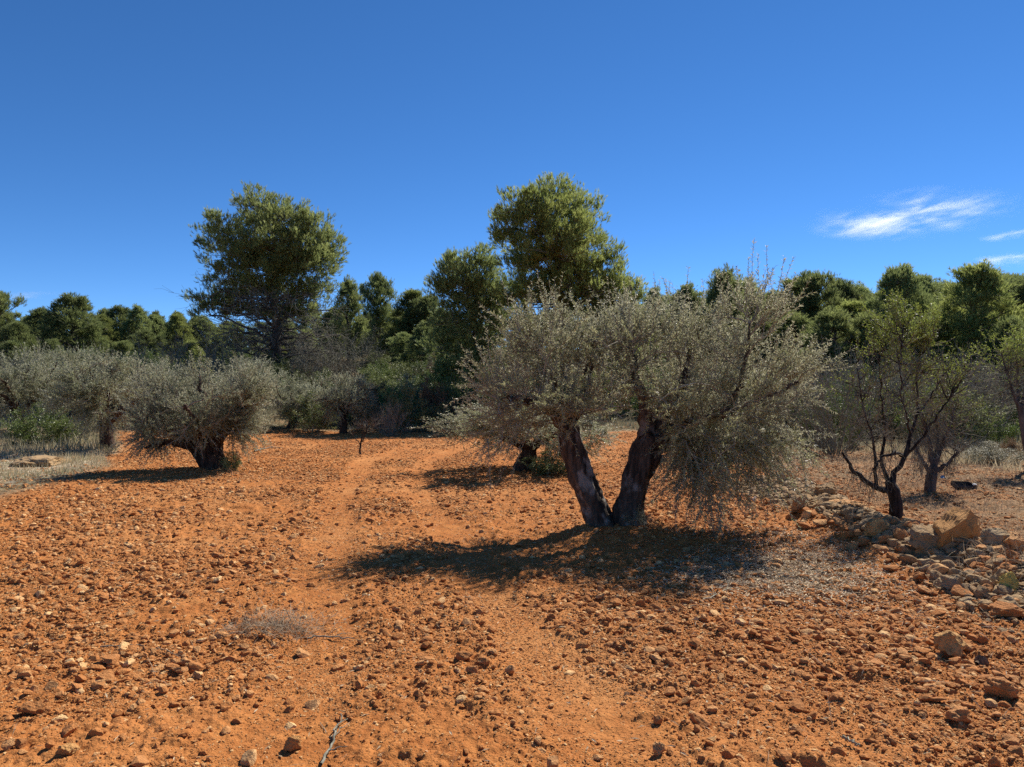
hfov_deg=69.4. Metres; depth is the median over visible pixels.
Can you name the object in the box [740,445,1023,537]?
dead weeds
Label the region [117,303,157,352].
pine tree
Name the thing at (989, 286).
pine tree
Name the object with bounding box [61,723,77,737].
stone
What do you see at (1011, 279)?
pine tree
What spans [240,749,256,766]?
stone
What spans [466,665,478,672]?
stone
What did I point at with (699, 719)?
stone
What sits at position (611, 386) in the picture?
mastic bush
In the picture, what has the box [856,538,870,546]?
stone
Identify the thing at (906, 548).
stone
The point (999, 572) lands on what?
stone
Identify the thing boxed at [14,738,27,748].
stone
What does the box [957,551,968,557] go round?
stone
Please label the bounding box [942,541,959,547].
stone
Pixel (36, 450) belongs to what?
dry grass
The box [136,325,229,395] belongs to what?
bare tree
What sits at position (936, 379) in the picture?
heath bush
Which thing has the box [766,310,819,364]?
pine tree
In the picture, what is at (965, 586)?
stone
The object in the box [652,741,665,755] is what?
stone
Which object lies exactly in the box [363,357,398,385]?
mastic bush
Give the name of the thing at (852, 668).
stone
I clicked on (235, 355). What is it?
mastic bush
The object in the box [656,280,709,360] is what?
pine tree
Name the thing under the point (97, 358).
evergreen bush
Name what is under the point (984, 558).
stone
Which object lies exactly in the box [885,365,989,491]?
almond tree
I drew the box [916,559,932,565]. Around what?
stone
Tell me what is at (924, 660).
stone
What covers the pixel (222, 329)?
pine tree
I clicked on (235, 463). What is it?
evergreen bush
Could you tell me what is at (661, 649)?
stone
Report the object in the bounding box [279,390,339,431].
evergreen bush
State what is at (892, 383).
grey bush
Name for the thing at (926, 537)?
boulder
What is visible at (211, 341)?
pine tree
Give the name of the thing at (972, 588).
stone
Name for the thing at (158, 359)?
evergreen bush
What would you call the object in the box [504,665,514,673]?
stone
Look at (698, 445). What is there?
olive tree
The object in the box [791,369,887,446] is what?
mastic bush
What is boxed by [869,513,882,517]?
stone
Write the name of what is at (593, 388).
heath bush
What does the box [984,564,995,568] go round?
stone
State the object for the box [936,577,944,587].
stone
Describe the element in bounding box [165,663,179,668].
stone
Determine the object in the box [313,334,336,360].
pine tree
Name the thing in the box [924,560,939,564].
stone
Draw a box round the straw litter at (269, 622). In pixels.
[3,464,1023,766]
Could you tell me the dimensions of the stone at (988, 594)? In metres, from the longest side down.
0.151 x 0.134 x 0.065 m
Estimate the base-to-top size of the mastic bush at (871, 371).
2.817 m
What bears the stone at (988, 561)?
on the rubble
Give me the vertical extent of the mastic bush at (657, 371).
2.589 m
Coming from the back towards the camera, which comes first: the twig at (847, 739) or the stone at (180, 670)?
the stone at (180, 670)
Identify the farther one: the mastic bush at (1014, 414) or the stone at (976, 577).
the mastic bush at (1014, 414)
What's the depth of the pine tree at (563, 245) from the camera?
31.25 m
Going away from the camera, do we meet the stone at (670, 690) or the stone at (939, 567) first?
the stone at (670, 690)
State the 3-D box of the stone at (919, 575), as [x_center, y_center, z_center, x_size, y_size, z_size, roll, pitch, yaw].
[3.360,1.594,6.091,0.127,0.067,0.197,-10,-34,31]
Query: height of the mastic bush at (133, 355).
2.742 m
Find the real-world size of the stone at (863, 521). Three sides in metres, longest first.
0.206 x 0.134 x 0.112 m
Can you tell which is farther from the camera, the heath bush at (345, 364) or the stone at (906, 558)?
the heath bush at (345, 364)
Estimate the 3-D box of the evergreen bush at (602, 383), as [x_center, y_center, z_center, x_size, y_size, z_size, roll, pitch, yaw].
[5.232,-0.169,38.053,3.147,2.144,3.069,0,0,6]
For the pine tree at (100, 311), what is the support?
on the ground at (508, 528)
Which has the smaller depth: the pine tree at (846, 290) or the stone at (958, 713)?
the stone at (958, 713)
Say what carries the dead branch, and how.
on the ground at (508, 528)
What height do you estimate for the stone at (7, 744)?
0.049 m
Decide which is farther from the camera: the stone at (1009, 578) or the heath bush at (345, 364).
the heath bush at (345, 364)
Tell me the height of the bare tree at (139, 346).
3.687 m
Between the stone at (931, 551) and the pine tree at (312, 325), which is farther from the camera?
the pine tree at (312, 325)
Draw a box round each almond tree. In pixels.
[817,288,1003,518]
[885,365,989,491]
[967,319,1023,450]
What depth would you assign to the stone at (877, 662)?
4.27 m
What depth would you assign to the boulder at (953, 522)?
6.54 m
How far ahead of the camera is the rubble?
7.66 m
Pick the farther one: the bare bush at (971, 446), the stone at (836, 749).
the bare bush at (971, 446)
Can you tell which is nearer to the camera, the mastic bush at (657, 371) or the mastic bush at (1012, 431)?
the mastic bush at (1012, 431)
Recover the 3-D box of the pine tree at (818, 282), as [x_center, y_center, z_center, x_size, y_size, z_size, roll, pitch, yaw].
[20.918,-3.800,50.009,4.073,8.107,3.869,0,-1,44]
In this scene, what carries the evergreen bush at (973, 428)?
on the ground at (508, 528)
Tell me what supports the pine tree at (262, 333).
on the ground at (508, 528)
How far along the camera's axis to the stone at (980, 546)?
6.22 m
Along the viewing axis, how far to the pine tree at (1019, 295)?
41.99 m
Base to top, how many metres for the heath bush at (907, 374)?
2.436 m
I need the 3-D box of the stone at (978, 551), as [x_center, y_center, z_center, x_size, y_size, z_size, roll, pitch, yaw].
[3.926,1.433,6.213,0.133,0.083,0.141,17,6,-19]
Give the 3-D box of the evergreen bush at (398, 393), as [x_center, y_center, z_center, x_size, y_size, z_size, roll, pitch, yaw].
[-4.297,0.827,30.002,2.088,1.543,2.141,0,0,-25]
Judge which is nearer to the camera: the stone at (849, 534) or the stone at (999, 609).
the stone at (999, 609)
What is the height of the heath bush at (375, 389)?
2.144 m
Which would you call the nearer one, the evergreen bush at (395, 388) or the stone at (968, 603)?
the stone at (968, 603)
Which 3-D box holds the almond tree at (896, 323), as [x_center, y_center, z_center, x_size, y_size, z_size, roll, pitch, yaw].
[4.766,0.291,9.016,2.370,2.969,1.453,0,0,0]
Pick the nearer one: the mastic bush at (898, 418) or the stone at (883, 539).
the stone at (883, 539)
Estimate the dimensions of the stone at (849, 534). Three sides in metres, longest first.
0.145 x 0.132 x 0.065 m
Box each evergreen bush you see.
[88,350,118,373]
[127,348,160,362]
[136,355,185,379]
[219,449,241,470]
[272,359,312,389]
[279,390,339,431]
[296,366,353,404]
[347,400,390,422]
[353,349,388,369]
[353,363,396,390]
[353,375,396,393]
[357,354,408,379]
[376,381,403,399]
[378,386,420,411]
[380,381,432,431]
[389,356,411,372]
[389,360,436,387]
[389,378,424,390]
[415,382,473,416]
[421,401,464,431]
[518,448,566,475]
[530,373,592,405]
[591,366,623,398]
[650,356,679,378]
[739,374,814,429]
[830,378,906,432]
[900,376,1007,444]
[999,367,1023,402]
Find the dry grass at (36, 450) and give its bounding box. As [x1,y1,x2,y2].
[0,431,119,480]
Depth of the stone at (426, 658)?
4.31 m
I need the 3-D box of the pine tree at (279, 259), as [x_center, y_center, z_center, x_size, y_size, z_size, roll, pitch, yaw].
[-12.361,-4.705,38.203,10.321,11.518,10.217,0,0,0]
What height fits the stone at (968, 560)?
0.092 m
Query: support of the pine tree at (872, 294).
on the ground at (508, 528)
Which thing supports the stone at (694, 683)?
on the ground at (508, 528)
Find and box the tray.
[951,481,977,489]
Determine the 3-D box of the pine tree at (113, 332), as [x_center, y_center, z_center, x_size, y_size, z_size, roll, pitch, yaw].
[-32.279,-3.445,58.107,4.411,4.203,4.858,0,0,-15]
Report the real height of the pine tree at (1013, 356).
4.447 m
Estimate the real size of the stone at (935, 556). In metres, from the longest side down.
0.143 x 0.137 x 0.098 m
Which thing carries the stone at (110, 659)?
on the ground at (508, 528)
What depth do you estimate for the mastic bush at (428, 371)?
35.04 m
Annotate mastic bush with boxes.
[0,397,83,445]
[121,348,145,366]
[128,347,182,372]
[207,342,258,367]
[258,347,299,379]
[316,404,349,423]
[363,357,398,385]
[375,384,414,421]
[384,374,438,391]
[401,354,435,370]
[410,365,467,394]
[430,365,488,415]
[485,379,530,404]
[602,362,644,403]
[610,368,661,415]
[631,364,669,402]
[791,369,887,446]
[849,357,892,384]
[892,380,963,438]
[972,410,1020,446]
[979,380,1021,439]
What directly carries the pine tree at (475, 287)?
on the ground at (508, 528)
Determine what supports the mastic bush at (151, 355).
on the ground at (508, 528)
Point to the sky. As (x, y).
(851, 139)
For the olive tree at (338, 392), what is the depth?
25.14 m
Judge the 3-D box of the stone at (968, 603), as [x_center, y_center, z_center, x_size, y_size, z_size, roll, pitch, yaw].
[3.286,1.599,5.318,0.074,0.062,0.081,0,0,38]
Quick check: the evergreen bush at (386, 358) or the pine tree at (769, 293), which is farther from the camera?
the pine tree at (769, 293)
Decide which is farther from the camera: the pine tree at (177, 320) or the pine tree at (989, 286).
the pine tree at (177, 320)
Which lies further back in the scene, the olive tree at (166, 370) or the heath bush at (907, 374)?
the heath bush at (907, 374)
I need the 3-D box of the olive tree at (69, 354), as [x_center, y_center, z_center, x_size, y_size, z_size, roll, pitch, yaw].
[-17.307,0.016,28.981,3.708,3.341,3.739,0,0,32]
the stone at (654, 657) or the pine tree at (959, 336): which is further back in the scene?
the pine tree at (959, 336)
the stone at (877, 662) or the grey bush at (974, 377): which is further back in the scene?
the grey bush at (974, 377)
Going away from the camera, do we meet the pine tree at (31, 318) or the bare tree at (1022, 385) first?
the bare tree at (1022, 385)
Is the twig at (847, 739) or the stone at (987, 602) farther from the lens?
the stone at (987, 602)
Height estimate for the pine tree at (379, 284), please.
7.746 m
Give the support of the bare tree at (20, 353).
on the ground at (508, 528)
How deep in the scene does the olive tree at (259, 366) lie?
29.82 m
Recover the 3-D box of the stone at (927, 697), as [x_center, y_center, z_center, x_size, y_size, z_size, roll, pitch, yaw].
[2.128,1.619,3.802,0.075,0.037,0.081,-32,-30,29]
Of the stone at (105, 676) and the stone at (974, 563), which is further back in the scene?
the stone at (974, 563)
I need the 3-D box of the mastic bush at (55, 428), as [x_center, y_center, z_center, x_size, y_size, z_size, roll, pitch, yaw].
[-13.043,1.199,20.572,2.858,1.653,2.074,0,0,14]
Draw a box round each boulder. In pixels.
[9,455,70,466]
[777,468,795,478]
[790,493,807,512]
[811,482,837,494]
[829,499,868,506]
[864,518,889,536]
[903,524,938,554]
[932,507,980,547]
[933,630,967,657]
[980,527,1010,544]
[1003,531,1023,553]
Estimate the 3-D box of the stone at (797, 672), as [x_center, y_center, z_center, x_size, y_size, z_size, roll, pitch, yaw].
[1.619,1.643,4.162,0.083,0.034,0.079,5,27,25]
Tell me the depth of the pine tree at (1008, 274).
47.85 m
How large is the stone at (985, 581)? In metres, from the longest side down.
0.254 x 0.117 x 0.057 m
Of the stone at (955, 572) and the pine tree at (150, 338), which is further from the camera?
the pine tree at (150, 338)
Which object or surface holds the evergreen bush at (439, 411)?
on the ground at (508, 528)
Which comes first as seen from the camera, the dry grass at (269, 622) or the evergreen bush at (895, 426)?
the dry grass at (269, 622)
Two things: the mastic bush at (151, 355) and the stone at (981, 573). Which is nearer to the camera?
the stone at (981, 573)
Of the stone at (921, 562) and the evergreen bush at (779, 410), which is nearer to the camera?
the stone at (921, 562)
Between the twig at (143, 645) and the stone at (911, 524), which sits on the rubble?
the stone at (911, 524)
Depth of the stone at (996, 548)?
6.12 m
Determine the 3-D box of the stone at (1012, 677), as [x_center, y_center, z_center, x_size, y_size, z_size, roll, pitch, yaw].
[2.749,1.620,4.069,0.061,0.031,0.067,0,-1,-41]
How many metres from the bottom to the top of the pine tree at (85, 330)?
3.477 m
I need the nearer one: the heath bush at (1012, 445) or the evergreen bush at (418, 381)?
the heath bush at (1012, 445)
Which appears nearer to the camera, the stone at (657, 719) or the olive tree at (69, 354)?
the stone at (657, 719)
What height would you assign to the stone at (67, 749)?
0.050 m
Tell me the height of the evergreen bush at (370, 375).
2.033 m
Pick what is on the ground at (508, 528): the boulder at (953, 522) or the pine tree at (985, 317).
the pine tree at (985, 317)
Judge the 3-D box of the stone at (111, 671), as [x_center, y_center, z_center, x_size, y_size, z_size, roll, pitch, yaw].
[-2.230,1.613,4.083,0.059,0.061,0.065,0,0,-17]
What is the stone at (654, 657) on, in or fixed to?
on the ground at (508, 528)
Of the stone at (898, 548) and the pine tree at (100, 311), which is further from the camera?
the pine tree at (100, 311)
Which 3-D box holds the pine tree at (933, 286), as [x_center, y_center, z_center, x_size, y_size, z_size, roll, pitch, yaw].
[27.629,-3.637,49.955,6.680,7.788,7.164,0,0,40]
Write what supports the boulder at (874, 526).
on the rubble
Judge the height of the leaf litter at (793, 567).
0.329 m
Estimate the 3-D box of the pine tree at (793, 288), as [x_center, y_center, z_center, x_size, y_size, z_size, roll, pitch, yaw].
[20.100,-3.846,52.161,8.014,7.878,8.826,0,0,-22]
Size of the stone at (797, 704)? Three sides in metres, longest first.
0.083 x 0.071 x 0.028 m
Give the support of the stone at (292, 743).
on the ground at (508, 528)
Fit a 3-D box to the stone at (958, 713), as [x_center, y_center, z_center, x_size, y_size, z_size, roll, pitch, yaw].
[2.159,1.597,3.578,0.144,0.081,0.120,13,-5,-22]
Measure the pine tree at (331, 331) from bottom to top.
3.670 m
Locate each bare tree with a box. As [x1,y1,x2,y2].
[0,339,49,398]
[41,339,131,407]
[89,330,176,400]
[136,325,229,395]
[186,327,269,379]
[272,334,337,384]
[298,321,367,381]
[333,319,390,379]
[751,333,842,427]
[785,340,908,454]
[814,341,926,437]
[861,328,966,395]
[888,339,1022,443]
[952,333,1023,430]
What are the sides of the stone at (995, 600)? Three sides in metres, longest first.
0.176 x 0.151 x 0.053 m
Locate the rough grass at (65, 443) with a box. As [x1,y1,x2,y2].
[0,393,1021,453]
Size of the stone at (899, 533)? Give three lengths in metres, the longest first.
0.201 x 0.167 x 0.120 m
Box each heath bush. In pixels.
[298,361,348,378]
[333,358,355,372]
[346,371,393,411]
[413,353,459,384]
[418,374,461,425]
[574,381,606,398]
[885,359,931,392]
[924,370,965,410]
[992,435,1022,456]
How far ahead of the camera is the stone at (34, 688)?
3.84 m
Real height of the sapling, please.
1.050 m
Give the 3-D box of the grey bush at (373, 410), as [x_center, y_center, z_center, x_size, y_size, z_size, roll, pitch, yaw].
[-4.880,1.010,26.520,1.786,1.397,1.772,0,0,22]
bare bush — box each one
[371,397,412,436]
[947,436,991,455]
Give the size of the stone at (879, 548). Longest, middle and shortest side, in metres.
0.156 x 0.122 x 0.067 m
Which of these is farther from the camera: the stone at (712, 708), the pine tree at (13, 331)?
the pine tree at (13, 331)
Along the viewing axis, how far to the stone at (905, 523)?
7.33 m
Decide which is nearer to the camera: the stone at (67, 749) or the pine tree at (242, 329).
the stone at (67, 749)
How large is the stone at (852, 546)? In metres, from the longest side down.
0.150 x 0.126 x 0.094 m
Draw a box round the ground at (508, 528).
[0,348,1023,766]
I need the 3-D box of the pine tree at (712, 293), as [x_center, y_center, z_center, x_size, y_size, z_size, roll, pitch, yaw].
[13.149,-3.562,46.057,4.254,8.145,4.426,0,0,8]
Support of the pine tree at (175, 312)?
on the ground at (508, 528)
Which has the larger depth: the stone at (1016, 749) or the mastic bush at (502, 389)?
the mastic bush at (502, 389)
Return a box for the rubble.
[723,475,1023,638]
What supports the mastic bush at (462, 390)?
on the ground at (508, 528)
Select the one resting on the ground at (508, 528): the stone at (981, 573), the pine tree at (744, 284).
the pine tree at (744, 284)
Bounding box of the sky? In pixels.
[0,0,1023,347]
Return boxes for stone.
[1,738,14,750]
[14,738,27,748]
[17,701,50,713]
[30,685,39,692]
[55,743,79,755]
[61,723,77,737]
[71,683,82,688]
[95,673,114,680]
[99,654,119,664]
[102,669,114,674]
[131,755,148,766]
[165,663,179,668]
[171,667,189,673]
[179,657,190,665]
[186,661,202,672]
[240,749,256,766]
[283,736,301,751]
[296,647,310,657]
[304,699,319,709]
[419,656,432,661]
[456,650,472,660]
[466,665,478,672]
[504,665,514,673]
[547,755,558,766]
[650,654,661,660]
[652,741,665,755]
[653,714,662,724]
[655,645,667,654]
[663,686,675,695]
[690,679,699,686]
[690,713,710,727]
[707,705,717,712]
[776,748,791,761]
[789,698,804,711]
[793,670,804,676]
[828,692,841,700]
[830,745,846,755]
[833,517,847,525]
[844,531,854,537]
[845,542,858,550]
[848,664,857,671]
[854,529,862,536]
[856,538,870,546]
[859,518,872,525]
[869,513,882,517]
[870,659,885,666]
[871,544,888,553]
[879,535,892,543]
[886,538,899,545]
[886,552,899,561]
[888,525,899,530]
[889,518,897,524]
[893,528,908,540]
[894,545,901,550]
[897,647,908,654]
[898,521,910,526]
[899,554,916,563]
[900,544,914,553]
[906,576,918,581]
[908,522,918,528]
[912,572,928,580]
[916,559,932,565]
[917,585,931,593]
[918,658,931,663]
[919,694,932,700]
[921,677,931,683]
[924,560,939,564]
[926,563,949,574]
[928,547,939,554]
[929,552,945,559]
[930,570,941,579]
[932,697,946,701]
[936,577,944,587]
[938,556,954,562]
[940,559,955,568]
[940,574,962,589]
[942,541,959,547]
[944,705,972,722]
[948,569,963,575]
[948,657,960,665]
[951,585,973,597]
[953,538,967,543]
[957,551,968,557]
[957,596,972,601]
[959,583,969,590]
[961,659,976,664]
[962,569,978,579]
[962,583,976,591]
[963,600,973,606]
[964,557,980,564]
[966,574,984,581]
[969,561,985,568]
[971,540,982,547]
[972,572,985,576]
[973,549,985,555]
[974,585,990,597]
[974,590,991,597]
[975,544,986,550]
[976,565,993,571]
[978,600,991,604]
[978,604,989,610]
[979,578,994,585]
[980,556,990,562]
[982,584,993,592]
[983,675,1018,699]
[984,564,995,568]
[985,553,1000,563]
[988,755,1001,766]
[989,601,1023,617]
[990,575,998,580]
[991,670,1008,678]
[991,711,1001,716]
[992,558,1006,566]
[992,567,1008,575]
[992,585,997,594]
[993,545,1004,553]
[993,598,1019,602]
[995,568,1007,576]
[997,585,1013,594]
[997,599,1019,607]
[998,572,1019,591]
[999,562,1011,571]
[1001,596,1014,600]
[1001,734,1020,745]
[1003,559,1023,563]
[1004,544,1012,550]
[1006,550,1019,559]
[1006,674,1018,680]
[1007,745,1022,757]
[1008,563,1019,572]
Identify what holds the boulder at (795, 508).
on the ground at (508, 528)
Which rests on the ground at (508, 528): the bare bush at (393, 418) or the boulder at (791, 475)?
the bare bush at (393, 418)
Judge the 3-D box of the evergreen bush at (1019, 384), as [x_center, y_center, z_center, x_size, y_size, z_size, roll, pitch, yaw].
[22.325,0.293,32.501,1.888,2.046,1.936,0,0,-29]
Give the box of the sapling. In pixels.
[348,415,386,454]
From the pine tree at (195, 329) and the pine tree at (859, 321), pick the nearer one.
the pine tree at (859, 321)
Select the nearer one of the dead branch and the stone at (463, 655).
the dead branch
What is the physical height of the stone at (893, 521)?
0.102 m
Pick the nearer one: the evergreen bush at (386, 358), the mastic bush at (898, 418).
the mastic bush at (898, 418)
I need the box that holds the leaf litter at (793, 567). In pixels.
[553,519,1011,627]
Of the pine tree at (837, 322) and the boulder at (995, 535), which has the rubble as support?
the boulder at (995, 535)
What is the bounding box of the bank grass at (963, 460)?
[858,440,1023,470]
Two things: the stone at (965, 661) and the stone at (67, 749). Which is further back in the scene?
the stone at (965, 661)
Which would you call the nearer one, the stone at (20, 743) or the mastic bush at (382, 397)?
the stone at (20, 743)
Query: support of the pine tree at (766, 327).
on the ground at (508, 528)
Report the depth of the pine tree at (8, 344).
37.71 m
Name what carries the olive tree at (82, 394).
on the ground at (508, 528)
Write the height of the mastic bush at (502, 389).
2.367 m
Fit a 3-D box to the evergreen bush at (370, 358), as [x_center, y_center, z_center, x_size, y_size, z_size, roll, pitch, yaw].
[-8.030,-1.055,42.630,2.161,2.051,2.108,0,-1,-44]
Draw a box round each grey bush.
[305,348,340,367]
[351,394,391,428]
[387,371,426,404]
[409,354,433,378]
[620,504,654,525]
[767,366,852,440]
[815,360,861,388]
[871,362,924,433]
[951,439,1023,464]
[958,360,1020,437]
[963,363,1002,392]
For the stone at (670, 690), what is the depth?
3.87 m
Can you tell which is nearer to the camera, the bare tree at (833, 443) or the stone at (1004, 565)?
the stone at (1004, 565)
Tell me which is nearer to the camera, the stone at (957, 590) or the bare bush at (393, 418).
the stone at (957, 590)
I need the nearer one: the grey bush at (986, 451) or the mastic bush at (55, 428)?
the grey bush at (986, 451)
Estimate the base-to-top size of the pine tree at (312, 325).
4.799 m
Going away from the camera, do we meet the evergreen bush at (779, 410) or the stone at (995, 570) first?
the stone at (995, 570)
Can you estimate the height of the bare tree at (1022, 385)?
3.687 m
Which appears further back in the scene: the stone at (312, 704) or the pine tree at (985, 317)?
the pine tree at (985, 317)
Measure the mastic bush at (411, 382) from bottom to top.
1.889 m
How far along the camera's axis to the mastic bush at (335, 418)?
28.65 m
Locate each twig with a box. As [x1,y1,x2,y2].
[100,644,193,659]
[307,633,353,641]
[699,580,730,600]
[841,735,859,745]
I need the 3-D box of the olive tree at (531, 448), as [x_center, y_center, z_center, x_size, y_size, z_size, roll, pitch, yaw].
[0.150,0.925,14.338,3.889,1.884,3.842,0,0,-27]
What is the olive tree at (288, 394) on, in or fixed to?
on the ground at (508, 528)
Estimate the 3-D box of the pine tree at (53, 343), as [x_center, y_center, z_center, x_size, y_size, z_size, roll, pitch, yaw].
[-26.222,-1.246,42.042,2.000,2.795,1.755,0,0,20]
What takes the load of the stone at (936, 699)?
on the ground at (508, 528)
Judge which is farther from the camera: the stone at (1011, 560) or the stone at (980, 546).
the stone at (980, 546)
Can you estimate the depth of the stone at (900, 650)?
4.38 m
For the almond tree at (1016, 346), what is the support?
on the ground at (508, 528)
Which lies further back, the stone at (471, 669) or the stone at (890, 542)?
the stone at (890, 542)
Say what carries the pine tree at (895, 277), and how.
on the ground at (508, 528)
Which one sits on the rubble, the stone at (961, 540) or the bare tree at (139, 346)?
the stone at (961, 540)
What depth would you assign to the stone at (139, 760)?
3.12 m
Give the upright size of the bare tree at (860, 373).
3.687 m
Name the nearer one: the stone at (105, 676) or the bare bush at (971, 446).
the stone at (105, 676)
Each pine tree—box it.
[0,290,27,354]
[0,321,41,357]
[0,340,32,380]
[19,305,68,346]
[34,292,110,353]
[36,338,65,357]
[64,329,108,352]
[92,313,123,356]
[96,308,108,314]
[101,304,136,345]
[106,340,134,371]
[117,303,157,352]
[126,329,167,358]
[140,314,172,346]
[148,309,173,351]
[156,312,197,360]
[161,179,367,379]
[166,310,187,323]
[172,340,213,374]
[180,315,219,357]
[181,321,212,347]
[204,322,225,347]
[210,345,229,368]
[219,320,231,340]
[221,321,253,358]
[246,335,264,358]
[249,322,271,350]
[281,322,294,348]
[294,314,315,335]
[297,327,317,350]
[306,312,325,329]
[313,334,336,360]
[314,307,343,347]
[324,319,352,359]
[329,273,371,364]
[358,270,399,346]
[369,287,436,359]
[385,331,412,362]
[393,320,447,368]
[398,293,449,335]
[415,240,532,405]
[485,170,652,392]
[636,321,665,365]
[640,283,680,366]
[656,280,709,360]
[698,263,755,366]
[711,273,785,353]
[734,314,783,366]
[751,289,801,337]
[754,275,831,352]
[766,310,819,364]
[792,269,850,340]
[792,305,877,377]
[821,277,866,339]
[826,298,877,363]
[835,310,897,379]
[851,280,875,310]
[861,262,940,355]
[861,290,880,312]
[870,273,964,320]
[884,315,947,370]
[909,257,1023,377]
[915,308,981,369]
[930,277,969,306]
[965,304,999,335]
[967,272,1023,313]
[968,315,1023,381]
[977,274,1023,325]
[980,277,1023,346]
[998,326,1023,386]
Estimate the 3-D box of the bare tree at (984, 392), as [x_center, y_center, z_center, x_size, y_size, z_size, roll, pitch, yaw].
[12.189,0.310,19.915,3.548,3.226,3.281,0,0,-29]
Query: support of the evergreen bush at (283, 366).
on the ground at (508, 528)
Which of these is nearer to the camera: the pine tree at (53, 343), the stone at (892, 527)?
the stone at (892, 527)
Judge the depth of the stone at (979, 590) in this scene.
5.50 m
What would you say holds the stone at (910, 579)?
on the ground at (508, 528)
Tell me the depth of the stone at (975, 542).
6.33 m
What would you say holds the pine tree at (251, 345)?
on the ground at (508, 528)
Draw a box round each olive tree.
[0,342,91,430]
[32,344,126,420]
[32,346,180,451]
[106,346,288,470]
[123,355,212,415]
[212,352,289,414]
[259,368,330,428]
[307,367,379,433]
[409,383,628,473]
[443,238,857,538]
[649,357,781,437]
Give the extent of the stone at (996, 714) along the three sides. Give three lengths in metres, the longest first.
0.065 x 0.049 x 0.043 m
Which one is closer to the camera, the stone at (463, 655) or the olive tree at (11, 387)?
the stone at (463, 655)
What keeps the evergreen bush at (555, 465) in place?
on the ground at (508, 528)
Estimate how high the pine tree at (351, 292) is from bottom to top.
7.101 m
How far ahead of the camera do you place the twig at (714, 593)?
5.72 m
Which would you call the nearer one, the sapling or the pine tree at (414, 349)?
the sapling
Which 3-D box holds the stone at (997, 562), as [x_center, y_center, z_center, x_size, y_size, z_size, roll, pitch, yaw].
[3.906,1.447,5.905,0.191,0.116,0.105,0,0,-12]
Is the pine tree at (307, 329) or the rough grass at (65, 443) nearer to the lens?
the rough grass at (65, 443)
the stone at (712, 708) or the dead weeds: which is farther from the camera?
the dead weeds
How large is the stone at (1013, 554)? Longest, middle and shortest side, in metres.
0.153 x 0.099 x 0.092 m
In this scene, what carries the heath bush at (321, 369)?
on the ground at (508, 528)
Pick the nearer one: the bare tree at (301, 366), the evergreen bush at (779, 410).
the evergreen bush at (779, 410)
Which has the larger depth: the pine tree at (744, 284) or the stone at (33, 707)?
the pine tree at (744, 284)
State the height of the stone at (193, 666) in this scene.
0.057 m
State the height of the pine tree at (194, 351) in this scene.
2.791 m
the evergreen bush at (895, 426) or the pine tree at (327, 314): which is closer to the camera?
the evergreen bush at (895, 426)
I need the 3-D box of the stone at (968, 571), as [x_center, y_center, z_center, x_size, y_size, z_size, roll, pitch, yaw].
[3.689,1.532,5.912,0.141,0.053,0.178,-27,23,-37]
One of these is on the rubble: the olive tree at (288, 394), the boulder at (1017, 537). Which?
the boulder at (1017, 537)
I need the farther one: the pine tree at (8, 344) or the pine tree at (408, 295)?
the pine tree at (408, 295)
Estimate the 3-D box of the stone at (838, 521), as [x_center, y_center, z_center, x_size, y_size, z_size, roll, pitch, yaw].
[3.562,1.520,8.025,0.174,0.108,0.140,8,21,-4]
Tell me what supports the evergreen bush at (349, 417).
on the ground at (508, 528)
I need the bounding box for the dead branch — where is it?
[320,713,349,765]
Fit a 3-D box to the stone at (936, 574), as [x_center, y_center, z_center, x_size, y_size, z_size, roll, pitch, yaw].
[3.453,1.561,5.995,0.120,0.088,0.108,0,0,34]
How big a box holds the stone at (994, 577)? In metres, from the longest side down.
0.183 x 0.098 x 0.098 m
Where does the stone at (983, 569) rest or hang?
on the ground at (508, 528)
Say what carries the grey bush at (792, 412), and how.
on the ground at (508, 528)
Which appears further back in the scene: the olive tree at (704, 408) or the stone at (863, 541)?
the olive tree at (704, 408)
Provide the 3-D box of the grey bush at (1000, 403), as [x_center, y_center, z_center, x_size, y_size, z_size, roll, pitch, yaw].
[14.690,0.535,23.044,2.350,2.552,2.368,0,0,18]
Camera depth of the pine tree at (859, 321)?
41.47 m
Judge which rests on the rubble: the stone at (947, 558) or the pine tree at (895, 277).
the stone at (947, 558)
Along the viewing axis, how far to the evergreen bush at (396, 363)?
47.18 m
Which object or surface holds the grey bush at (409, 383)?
on the ground at (508, 528)
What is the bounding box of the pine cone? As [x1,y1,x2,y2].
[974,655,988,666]
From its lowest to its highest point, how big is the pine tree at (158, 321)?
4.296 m
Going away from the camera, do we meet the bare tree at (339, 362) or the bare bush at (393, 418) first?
the bare bush at (393, 418)
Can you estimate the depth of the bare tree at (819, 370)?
25.39 m
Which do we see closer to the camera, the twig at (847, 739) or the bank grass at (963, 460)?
the twig at (847, 739)

